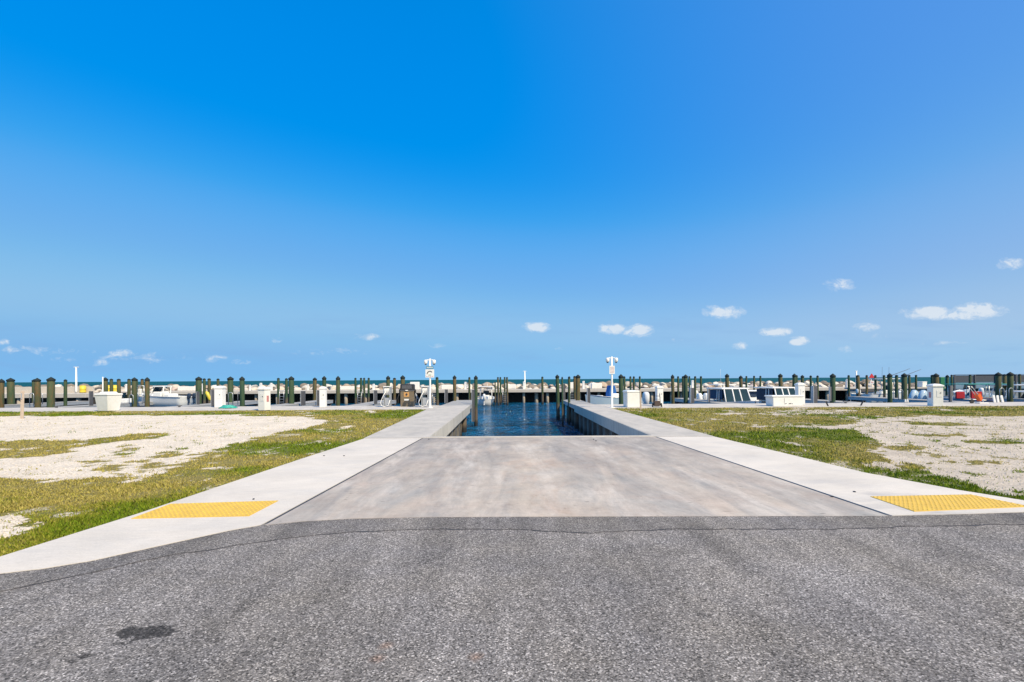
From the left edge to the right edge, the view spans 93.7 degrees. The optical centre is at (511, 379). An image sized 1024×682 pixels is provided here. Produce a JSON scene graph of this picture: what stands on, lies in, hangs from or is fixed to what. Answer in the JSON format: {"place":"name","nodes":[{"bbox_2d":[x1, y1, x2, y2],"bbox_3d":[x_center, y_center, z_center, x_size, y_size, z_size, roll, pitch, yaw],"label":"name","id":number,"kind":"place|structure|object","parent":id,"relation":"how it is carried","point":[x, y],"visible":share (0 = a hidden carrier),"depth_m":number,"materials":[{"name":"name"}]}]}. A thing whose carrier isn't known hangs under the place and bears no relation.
{"place":"outdoors","nodes":[
{"label":"outdoors","id":0,"kind":"place"},
{"bbox_2d":[137,385,143,402],"bbox_3d":[-25.929,1.045,33.550,0.540,1.230,0.200,0,0,0],"label":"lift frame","id":1,"kind":"object","parent":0,"point":[139,391],"visible":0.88,"depth_m":33.47,"materials":[{"name":"metal"}]},
{"bbox_2d":[178,386,195,390],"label":"wall block","id":2,"kind":"structure","parent":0,"point":[186,388],"depth_m":62.55,"materials":[{"name":"concrete"}]},
{"bbox_2d":[0,438,421,573],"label":"pavement","id":3,"kind":"structure","parent":0,"point":[289,486],"depth_m":5.30,"materials":[{"name":"concrete"}]},
{"bbox_2d":[131,500,277,518],"bbox_3d":[-3.504,1.507,5.563,1.274,0.026,0.666,0,0,-3],"label":"tactile pad","id":4,"kind":"object","parent":3,"relation":"on","point":[216,509],"visible":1,"depth_m":5.50,"materials":[{"name":"plastic"}]},
{"bbox_2d":[0,405,436,411],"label":"quay","id":5,"kind":"structure","parent":0,"point":[94,409],"depth_m":25.80,"materials":[{"name":"concrete"}]},
{"bbox_2d":[94,392,122,410],"bbox_3d":[-20.574,1.118,24.477,0.899,0.970,0.792,0,0,12],"label":"dock box","id":6,"kind":"object","parent":5,"relation":"on","point":[108,401],"visible":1,"depth_m":24.21,"materials":[{"name":"white paint"}]},
{"bbox_2d":[213,386,226,406],"bbox_3d":[-16.541,0.971,27.200,0.479,1.218,0.479,0,0,-4],"label":"power pedestal","id":7,"kind":"object","parent":5,"relation":"on","point":[219,396],"visible":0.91,"depth_m":26.99,"materials":[{"name":"white paint"}]},
{"bbox_2d":[300,391,305,405],"bbox_3d":[-13.495,1.217,31.000,0.233,0.940,0.230,0,0,0],"label":"guide post","id":8,"kind":"object","parent":5,"relation":"on","point":[302,398],"visible":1,"depth_m":30.90,"materials":[{"name":"metal"}]},
{"bbox_2d":[319,386,326,406],"bbox_3d":[-10.469,0.966,26.603,0.353,1.157,0.360,0,0,-3],"label":"power pedestal","id":9,"kind":"object","parent":5,"relation":"on","point":[322,396],"visible":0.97,"depth_m":26.45,"materials":[{"name":"white paint"}]},
{"bbox_2d":[380,386,391,406],"bbox_3d":[-6.957,0.952,26.541,0.557,1.145,0.558,0,0,0],"label":"hose reel","id":10,"kind":"object","parent":5,"relation":"on","point":[387,401],"visible":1,"depth_m":26.47,"materials":[{"name":"metal"}]},
{"bbox_2d":[396,384,418,406],"bbox_3d":[-5.870,0.893,26.996,1.275,1.250,0.483,0,0,0],"label":"fuel dispenser","id":11,"kind":"object","parent":5,"relation":"on","point":[407,393],"visible":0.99,"depth_m":26.81,"materials":[{"name":"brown metal"}]},
{"bbox_2d":[418,386,428,406],"bbox_3d":[-4.864,0.940,26.541,0.557,1.145,0.558,0,0,0],"label":"hose reel","id":12,"kind":"object","parent":5,"relation":"on","point":[425,391],"visible":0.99,"depth_m":26.45,"materials":[{"name":"metal"}]},
{"bbox_2d":[424,359,435,407],"bbox_3d":[-4.324,0.209,25.339,0.630,2.600,0.320,0,0,0],"label":"camera post","id":13,"kind":"object","parent":5,"relation":"on","point":[429,371],"visible":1,"depth_m":25.27,"materials":[{"name":"metal"}]},
{"bbox_2d":[5,377,968,388],"bbox_3d":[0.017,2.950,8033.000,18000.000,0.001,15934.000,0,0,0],"label":"sea","id":14,"kind":"structure","parent":0,"point":[423,382],"depth_m":701.15,"materials":[{"name":"liquid"}]},
{"bbox_2d":[15,379,914,398],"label":"rubble","id":15,"kind":"object","parent":14,"relation":"in","point":[668,385],"visible":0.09,"depth_m":66.27,"materials":[{"name":"stone"}]},
{"bbox_2d":[0,525,1023,681],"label":"road","id":16,"kind":"structure","parent":0,"point":[922,604],"depth_m":3.10,"materials":[{"name":"asphalt"}]},
{"bbox_2d":[0,512,1023,590],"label":"asphalt seam","id":17,"kind":"object","parent":16,"relation":"on","point":[259,533],"visible":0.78,"depth_m":4.87,"materials":[{"name":"asphalt"}]},
{"bbox_2d":[0,524,1023,591],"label":"road crack","id":18,"kind":"object","parent":16,"relation":"on","point":[510,529],"visible":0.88,"depth_m":4.73,"materials":[{"name":"asphalt"}]},
{"bbox_2d":[0,406,1023,551],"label":"ground","id":19,"kind":"structure","parent":0,"point":[229,423],"depth_m":11.68,"materials":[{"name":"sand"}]},
{"bbox_2d":[20,391,23,418],"bbox_3d":[-20.499,1.078,20.047,0.185,1.180,0.072,1,0,0],"label":"wooden stake","id":20,"kind":"object","parent":19,"relation":"on","point":[22,406],"visible":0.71,"depth_m":20.03,"materials":[{"name":"brown wood"}]},
{"bbox_2d":[257,387,270,410],"bbox_3d":[-12.457,0.963,24.142,0.456,1.188,0.456,0,0,14],"label":"power pedestal","id":21,"kind":"object","parent":19,"relation":"on","point":[263,398],"visible":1,"depth_m":23.97,"materials":[{"name":"white paint"}]},
{"bbox_2d":[0,405,1023,555],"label":"grass","id":22,"kind":"structure","parent":19,"relation":"on","point":[52,525],"depth_m":9.74,"materials":[{"name":"plant"}]},
{"bbox_2d":[265,437,886,523],"bbox_3d":[0.679,1.503,8.643,8.940,0.026,7.274,0,0,0],"label":"joint filler","id":23,"kind":"object","parent":19,"relation":"on","point":[422,438],"visible":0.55,"depth_m":6.65,"materials":[{"name":"rubber"}]},
{"bbox_2d":[266,437,887,524],"bbox_3d":[0.746,1.590,8.618,6.587,0.212,7.324,0,0,0],"label":"ramp","id":24,"kind":"object","parent":19,"relation":"on","point":[551,477],"visible":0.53,"depth_m":6.68,"materials":[{"name":"concrete"}]},
{"bbox_2d":[0,0,1023,381],"label":"sky","id":25,"kind":"structure","parent":0,"point":[253,190],"materials":[{"name":"blue"}]},
{"bbox_2d":[239,400,844,435],"bbox_3d":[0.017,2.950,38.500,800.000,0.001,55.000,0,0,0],"label":"basin water","id":26,"kind":"structure","parent":0,"point":[524,419],"depth_m":34.24,"materials":[{"name":"liquid"}]},
{"bbox_2d":[0,379,4,407],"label":"mooring pile","id":27,"kind":"object","parent":26,"relation":"in","point":[2,390],"visible":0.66,"depth_m":29.96,"materials":[{"name":"wood"}]},
{"bbox_2d":[6,378,14,403],"bbox_3d":[-34.411,2.397,32.987,0.460,5.006,0.460,-1,0,-36],"label":"mooring pile","id":28,"kind":"object","parent":26,"relation":"in","point":[10,390],"visible":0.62,"depth_m":32.86,"materials":[{"name":"wood"}]},
{"bbox_2d":[33,378,40,407],"bbox_3d":[-31.588,2.392,31.988,0.390,4.984,0.390,-1,0,-31],"label":"mooring pile","id":29,"kind":"object","parent":26,"relation":"in","point":[37,392],"visible":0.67,"depth_m":31.86,"materials":[{"name":"wood"}]},
{"bbox_2d":[4,401,88,407],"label":"finger pier","id":30,"kind":"structure","parent":26,"relation":"in","point":[31,405],"depth_m":34.32,"materials":[{"name":"grey concrete"}]},
{"bbox_2d":[46,377,55,407],"bbox_3d":[-27.308,2.355,28.419,0.415,5.006,0.415,0,-1,-43],"label":"mooring pile","id":31,"kind":"object","parent":26,"relation":"in","point":[50,392],"visible":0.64,"depth_m":28.30,"materials":[{"name":"wood"}]},
{"bbox_2d":[4,386,98,406],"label":"pier head","id":32,"kind":"object","parent":26,"relation":"in","point":[72,395],"visible":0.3,"depth_m":55.25},
{"bbox_2d":[63,379,66,405],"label":"mooring pile","id":33,"kind":"object","parent":26,"relation":"in","point":[65,394],"visible":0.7,"depth_m":34.44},
{"bbox_2d":[42,402,152,407],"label":"finger pier","id":34,"kind":"structure","parent":26,"relation":"in","point":[126,404],"depth_m":32.98,"materials":[{"name":"grey concrete"}]},
{"bbox_2d":[103,377,107,391],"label":"mooring pile","id":35,"kind":"object","parent":26,"relation":"in","point":[105,384],"visible":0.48,"depth_m":35.89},
{"bbox_2d":[127,379,130,397],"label":"mooring pile","id":36,"kind":"object","parent":26,"relation":"in","point":[128,387],"visible":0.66,"depth_m":49.92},
{"bbox_2d":[131,377,137,406],"bbox_3d":[-25.967,2.353,33.010,0.356,4.995,0.356,0,0,-8],"label":"mooring pile","id":37,"kind":"object","parent":26,"relation":"in","point":[134,380],"visible":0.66,"depth_m":32.90,"materials":[{"name":"wood"}]},
{"bbox_2d":[144,377,149,406],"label":"mooring pile","id":38,"kind":"object","parent":26,"relation":"in","point":[147,391],"visible":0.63,"depth_m":28.41,"materials":[{"name":"wood"}]},
{"bbox_2d":[138,385,194,406],"bbox_3d":[-26.447,1.433,36.482,4.962,2.000,1.952,0,0,8],"label":"motor boat","id":39,"kind":"object","parent":26,"relation":"on","point":[159,398],"visible":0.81,"depth_m":35.82,"materials":[{"name":"plastic"}]},
{"bbox_2d":[195,377,201,403],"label":"mooring pile","id":40,"kind":"object","parent":26,"relation":"in","point":[198,384],"visible":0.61,"depth_m":32.91,"materials":[{"name":"wood"}]},
{"bbox_2d":[203,378,205,403],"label":"mooring pile","id":41,"kind":"object","parent":26,"relation":"in","point":[204,390],"visible":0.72,"depth_m":44.90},
{"bbox_2d":[169,400,257,406],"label":"finger pier","id":42,"kind":"structure","parent":26,"relation":"in","point":[249,403],"depth_m":33.63,"materials":[{"name":"grey concrete"}]},
{"bbox_2d":[227,376,233,401],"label":"mooring pile","id":43,"kind":"object","parent":26,"relation":"in","point":[230,379],"visible":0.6,"depth_m":33.89,"materials":[{"name":"wood"}]},
{"bbox_2d":[239,377,244,405],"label":"mooring pile","id":44,"kind":"object","parent":26,"relation":"in","point":[242,391],"visible":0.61,"depth_m":28.50,"materials":[{"name":"wood"}]},
{"bbox_2d":[285,378,287,402],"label":"mooring pile","id":45,"kind":"object","parent":26,"relation":"in","point":[286,390],"visible":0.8,"depth_m":47.89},
{"bbox_2d":[288,376,293,403],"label":"mooring pile","id":46,"kind":"object","parent":26,"relation":"in","point":[291,389],"visible":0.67,"depth_m":31.40,"materials":[{"name":"wood"}]},
{"bbox_2d":[270,400,332,405],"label":"finger pier","id":47,"kind":"structure","parent":26,"relation":"in","point":[313,403],"depth_m":32.70,"materials":[{"name":"grey concrete"}]},
{"bbox_2d":[313,378,316,405],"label":"mooring pile","id":48,"kind":"object","parent":26,"relation":"in","point":[314,387],"visible":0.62,"depth_m":40.92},
{"bbox_2d":[336,376,339,405],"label":"mooring pile","id":49,"kind":"object","parent":26,"relation":"in","point":[337,390],"visible":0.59,"depth_m":28.80,"materials":[{"name":"wood"}]},
{"bbox_2d":[354,378,356,403],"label":"mooring pile","id":50,"kind":"object","parent":26,"relation":"in","point":[355,385],"visible":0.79,"depth_m":48.96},
{"bbox_2d":[347,400,395,405],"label":"finger pier","id":51,"kind":"structure","parent":26,"relation":"in","point":[373,404],"depth_m":31.05,"materials":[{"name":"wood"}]},
{"bbox_2d":[393,378,395,405],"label":"mooring pile","id":52,"kind":"object","parent":26,"relation":"in","point":[394,388],"visible":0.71,"depth_m":47.89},
{"bbox_2d":[365,405,469,437],"bbox_3d":[-3.239,3.010,20.094,1.938,3.018,15.645,0,0,-1],"label":"concrete dock","id":53,"kind":"object","parent":26,"relation":"in","point":[443,420],"visible":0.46,"depth_m":17.08,"materials":[{"name":"concrete"}]},
{"bbox_2d":[436,377,438,404],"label":"mooring pile","id":54,"kind":"object","parent":26,"relation":"in","point":[437,392],"visible":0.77,"depth_m":44.85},
{"bbox_2d":[453,375,455,400],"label":"mooring pile","id":55,"kind":"object","parent":26,"relation":"in","point":[454,387],"visible":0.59,"depth_m":34.38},
{"bbox_2d":[441,400,471,409],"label":"planked pier","id":56,"kind":"structure","parent":26,"relation":"in","point":[462,402],"depth_m":30.64,"materials":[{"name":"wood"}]},
{"bbox_2d":[471,389,474,421],"bbox_3d":[-2.400,1.614,29.600,0.173,1.983,0.161,0,0,0],"label":"guide post","id":57,"kind":"object","parent":56,"relation":"attached to","point":[473,405],"visible":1,"depth_m":29.53,"materials":[{"name":"metal"}]},
{"bbox_2d":[474,376,477,425],"bbox_3d":[-2.292,2.225,30.504,0.255,4.977,0.255,0,0,32],"label":"mooring pile","id":58,"kind":"object","parent":26,"relation":"in","point":[476,398],"visible":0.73,"depth_m":30.41,"materials":[{"name":"wood"}]},
{"bbox_2d":[121,387,846,403],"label":"breakwater pier","id":59,"kind":"structure","parent":26,"relation":"in","point":[514,395],"depth_m":62.45,"materials":[{"name":"concrete"}]},
{"bbox_2d":[478,386,494,404],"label":"motor boat","id":60,"kind":"object","parent":26,"relation":"on","point":[486,398],"visible":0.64,"depth_m":55.35,"materials":[{"name":"plastic"}]},
{"bbox_2d":[541,377,543,403],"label":"mooring pile","id":61,"kind":"object","parent":26,"relation":"in","point":[542,394],"visible":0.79,"depth_m":55.89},
{"bbox_2d":[555,375,559,419],"bbox_3d":[3.305,2.163,34.489,0.288,5.036,0.288,-1,0,38],"label":"mooring pile","id":62,"kind":"object","parent":26,"relation":"in","point":[557,400],"visible":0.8,"depth_m":34.38,"materials":[{"name":"wood"}]},
{"bbox_2d":[561,377,563,425],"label":"mooring pile","id":63,"kind":"object","parent":26,"relation":"in","point":[562,400],"visible":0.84,"depth_m":29.98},
{"bbox_2d":[568,376,569,424],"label":"mooring pile","id":64,"kind":"object","parent":26,"relation":"in","point":[568,400],"visible":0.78,"depth_m":30.92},
{"bbox_2d":[573,376,575,399],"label":"mooring pile","id":65,"kind":"object","parent":26,"relation":"in","point":[574,388],"visible":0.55,"depth_m":43.88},
{"bbox_2d":[561,400,591,418],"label":"planked pier","id":66,"kind":"structure","parent":26,"relation":"in","point":[572,403],"depth_m":32.28,"materials":[{"name":"grey wood"}]},
{"bbox_2d":[575,375,579,399],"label":"mooring pile","id":67,"kind":"object","parent":26,"relation":"in","point":[577,377],"visible":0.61,"depth_m":33.89,"materials":[{"name":"wood"}]},
{"bbox_2d":[585,385,641,403],"bbox_3d":[8.414,1.841,39.493,5.252,2.680,2.152,0,0,-17],"label":"motor boat","id":68,"kind":"object","parent":26,"relation":"on","point":[599,399],"visible":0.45,"depth_m":38.52,"materials":[{"name":"plastic"}]},
{"bbox_2d":[618,374,623,403],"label":"mooring pile","id":69,"kind":"object","parent":26,"relation":"in","point":[620,376],"visible":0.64,"depth_m":29.88,"materials":[{"name":"wood"}]},
{"bbox_2d":[567,404,711,436],"bbox_3d":[4.397,2.966,22.484,1.540,3.018,20.388,0,0,0],"label":"concrete dock","id":70,"kind":"object","parent":26,"relation":"in","point":[593,420],"visible":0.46,"depth_m":18.29,"materials":[{"name":"concrete"}]},
{"bbox_2d":[641,392,649,403],"bbox_3d":[8.299,1.980,32.244,2.052,2.404,5.612,0,0,0],"label":"motor boat","id":71,"kind":"object","parent":26,"relation":"on","point":[645,397],"visible":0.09,"depth_m":29.52,"materials":[{"name":"plastic"}]},
{"bbox_2d":[671,374,674,403],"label":"mooring pile","id":72,"kind":"object","parent":26,"relation":"in","point":[672,391],"visible":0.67,"depth_m":30.91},
{"bbox_2d":[683,374,687,403],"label":"mooring pile","id":73,"kind":"object","parent":26,"relation":"in","point":[685,384],"visible":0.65,"depth_m":33.91,"materials":[{"name":"wood"}]},
{"bbox_2d":[675,398,741,403],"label":"finger pier","id":74,"kind":"structure","parent":26,"relation":"in","point":[696,401],"depth_m":31.94,"materials":[{"name":"grey concrete"}]},
{"bbox_2d":[696,387,755,403],"bbox_3d":[14.156,1.850,31.816,2.352,2.595,6.535,0,0,-6],"label":"motor boat","id":75,"kind":"object","parent":26,"relation":"on","point":[733,394],"visible":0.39,"depth_m":30.60,"materials":[{"name":"plastic"}]},
{"bbox_2d":[748,390,764,401],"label":"motor boat","id":76,"kind":"object","parent":26,"relation":"on","point":[753,394],"visible":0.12,"depth_m":44.05,"materials":[{"name":"plastic"}]},
{"bbox_2d":[753,387,810,402],"bbox_3d":[17.357,1.817,32.014,2.352,2.625,6.535,0,0,-10],"label":"motor boat","id":77,"kind":"object","parent":26,"relation":"on","point":[761,392],"visible":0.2,"depth_m":31.02,"materials":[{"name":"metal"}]},
{"bbox_2d":[830,374,835,402],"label":"mooring pile","id":78,"kind":"object","parent":26,"relation":"in","point":[833,381],"visible":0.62,"depth_m":29.88,"materials":[{"name":"wood"}]},
{"bbox_2d":[805,399,865,402],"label":"finger pier","id":79,"kind":"structure","parent":26,"relation":"in","point":[819,400],"depth_m":30.74,"materials":[{"name":"grey concrete"}]},
{"bbox_2d":[856,375,859,401],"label":"mooring pile","id":80,"kind":"object","parent":26,"relation":"in","point":[858,382],"visible":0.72,"depth_m":52.88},
{"bbox_2d":[883,375,885,402],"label":"mooring pile","id":81,"kind":"object","parent":26,"relation":"in","point":[884,387],"visible":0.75,"depth_m":51.94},
{"bbox_2d":[850,369,920,402],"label":"motor boat","id":82,"kind":"object","parent":26,"relation":"on","point":[879,393],"visible":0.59,"depth_m":53.13,"materials":[{"name":"metal"}]},
{"bbox_2d":[887,373,892,402],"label":"mooring pile","id":83,"kind":"object","parent":26,"relation":"in","point":[889,389],"visible":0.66,"depth_m":30.90,"materials":[{"name":"wood"}]},
{"bbox_2d":[895,375,897,397],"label":"mooring pile","id":84,"kind":"object","parent":26,"relation":"in","point":[896,386],"visible":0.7,"depth_m":43.87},
{"bbox_2d":[901,373,907,398],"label":"mooring pile","id":85,"kind":"object","parent":26,"relation":"in","point":[904,382],"visible":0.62,"depth_m":32.86,"materials":[{"name":"wood"}]},
{"bbox_2d":[848,396,968,402],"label":"finger pier","id":86,"kind":"structure","parent":26,"relation":"in","point":[865,399],"depth_m":34.48,"materials":[{"name":"grey concrete"}]},
{"bbox_2d":[908,390,926,398],"bbox_3d":[34.173,1.917,37.822,8.140,2.230,2.552,0,0,-20],"label":"motor boat","id":87,"kind":"object","parent":26,"relation":"on","point":[915,394],"visible":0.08,"depth_m":37.05,"materials":[{"name":"plastic"}]},
{"bbox_2d":[844,387,1023,400],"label":"seawall","id":88,"kind":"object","parent":26,"relation":"in","point":[870,389],"visible":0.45,"depth_m":58.30,"materials":[{"name":"concrete"}]},
{"bbox_2d":[945,375,948,395],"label":"mooring pile","id":89,"kind":"object","parent":26,"relation":"in","point":[946,383],"visible":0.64,"depth_m":45.92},
{"bbox_2d":[943,383,994,401],"bbox_3d":[34.662,1.677,35.485,7.535,2.705,2.552,0,0,4],"label":"motor boat","id":90,"kind":"object","parent":26,"relation":"on","point":[959,396],"visible":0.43,"depth_m":34.65,"materials":[{"name":"metal"}]},
{"bbox_2d":[953,385,994,396],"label":"motor boat","id":91,"kind":"object","parent":26,"relation":"on","point":[979,390],"visible":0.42,"depth_m":46.89,"materials":[{"name":"metal"}]},
{"bbox_2d":[943,396,1023,401],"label":"finger pier","id":92,"kind":"structure","parent":26,"relation":"in","point":[1005,399],"depth_m":33.98,"materials":[{"name":"grey concrete"}]},
{"bbox_2d":[995,372,1001,401],"bbox_3d":[32.425,2.014,32.003,0.362,4.996,0.362,0,0,2],"label":"mooring pile","id":93,"kind":"object","parent":26,"relation":"in","point":[998,382],"visible":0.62,"depth_m":31.89,"materials":[{"name":"wood"}]},
{"bbox_2d":[990,384,1023,397],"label":"motor boat","id":94,"kind":"object","parent":26,"relation":"on","point":[1006,389],"visible":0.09,"depth_m":36.51,"materials":[{"name":"metal"}]},
{"bbox_2d":[1006,372,1013,401],"bbox_3d":[33.191,2.002,31.983,0.368,5.011,0.368,0,0,-5],"label":"mooring pile","id":95,"kind":"object","parent":26,"relation":"in","point":[1010,380],"visible":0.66,"depth_m":31.86,"materials":[{"name":"wood"}]},
{"bbox_2d":[599,402,1023,408],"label":"quay","id":96,"kind":"structure","parent":0,"point":[810,405],"depth_m":25.61,"materials":[{"name":"concrete"}]},
{"bbox_2d":[606,357,617,407],"bbox_3d":[5.118,0.144,24.603,0.630,2.620,0.320,0,0,0],"label":"camera post","id":97,"kind":"object","parent":96,"relation":"on","point":[611,369],"visible":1,"depth_m":24.55,"materials":[{"name":"metal"}]},
{"bbox_2d":[623,390,639,406],"bbox_3d":[6.240,1.017,25.046,0.770,0.862,0.599,0,0,-9],"label":"dock box","id":98,"kind":"object","parent":96,"relation":"on","point":[631,398],"visible":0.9,"depth_m":24.79,"materials":[{"name":"white paint"}]},
{"bbox_2d":[652,393,661,406],"bbox_3d":[7.502,1.087,24.827,0.500,0.702,0.416,0,0,12],"label":"hand truck","id":99,"kind":"object","parent":96,"relation":"on","point":[656,403],"visible":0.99,"depth_m":24.73,"materials":[{"name":"plastic"}]},
{"bbox_2d":[655,386,663,405],"bbox_3d":[8.027,0.889,26.182,0.376,1.096,0.381,0,0,-4],"label":"power pedestal","id":100,"kind":"object","parent":96,"relation":"on","point":[658,390],"visible":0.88,"depth_m":26.02,"materials":[{"name":"white paint"}]},
{"bbox_2d":[689,388,693,402],"bbox_3d":[10.939,0.978,29.200,0.233,0.935,0.230,0,0,0],"label":"guide post","id":101,"kind":"object","parent":96,"relation":"on","point":[691,395],"visible":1,"depth_m":29.10,"materials":[{"name":"metal"}]},
{"bbox_2d":[764,395,803,405],"bbox_3d":[14.348,1.120,25.305,1.766,0.562,0.719,0,0,-3],"label":"dock box","id":102,"kind":"object","parent":96,"relation":"on","point":[784,400],"visible":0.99,"depth_m":24.98,"materials":[{"name":"white paint"}]},
{"bbox_2d":[794,382,805,404],"bbox_3d":[15.836,0.783,26.399,0.410,1.218,0.413,0,0,4],"label":"power pedestal","id":103,"kind":"object","parent":96,"relation":"on","point":[799,388],"visible":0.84,"depth_m":26.23,"materials":[{"name":"white paint"}]},
{"bbox_2d":[811,386,817,402],"bbox_3d":[18.007,0.942,28.600,0.253,1.106,0.253,0,0,0],"label":"guide post","id":104,"kind":"object","parent":96,"relation":"on","point":[814,395],"visible":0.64,"depth_m":28.49,"materials":[{"name":"metal"}]},
{"bbox_2d":[926,384,943,405],"bbox_3d":[21.719,0.790,24.638,0.524,1.137,0.524,0,0,11],"label":"power pedestal","id":105,"kind":"object","parent":96,"relation":"on","point":[934,394],"visible":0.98,"depth_m":24.44,"materials":[{"name":"white paint"}]},
{"bbox_2d":[967,386,987,402],"bbox_3d":[25.774,0.850,26.560,0.912,0.963,0.320,0,0,0],"label":"utility cart","id":106,"kind":"object","parent":96,"relation":"on","point":[978,396],"visible":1,"depth_m":26.54,"materials":[{"name":"metal"}]},
{"bbox_2d":[658,436,1023,515],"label":"pavement","id":107,"kind":"structure","parent":0,"point":[842,483],"depth_m":7.04,"materials":[{"name":"concrete"}]},
{"bbox_2d":[870,494,1023,511],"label":"tactile pad","id":108,"kind":"object","parent":107,"relation":"on","point":[916,503],"visible":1,"depth_m":5.64,"materials":[{"name":"plastic"}]},
{"bbox_2d":[953,374,1023,391],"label":"screen fence","id":109,"kind":"object","parent":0,"point":[982,378],"visible":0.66,"depth_m":54.02,"materials":[{"name":"black plastic"}]},
{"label":"slipway","id":110,"kind":"structure","parent":0,"visible":0},
{"bbox_2d":[424,435,653,437],"bbox_3d":[0.689,1.516,12.370,5.910,0.100,0.150,0,0,0],"label":"slipway lip","id":111,"kind":"object","parent":110,"relation":"on","point":[536,436],"visible":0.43,"depth_m":12.30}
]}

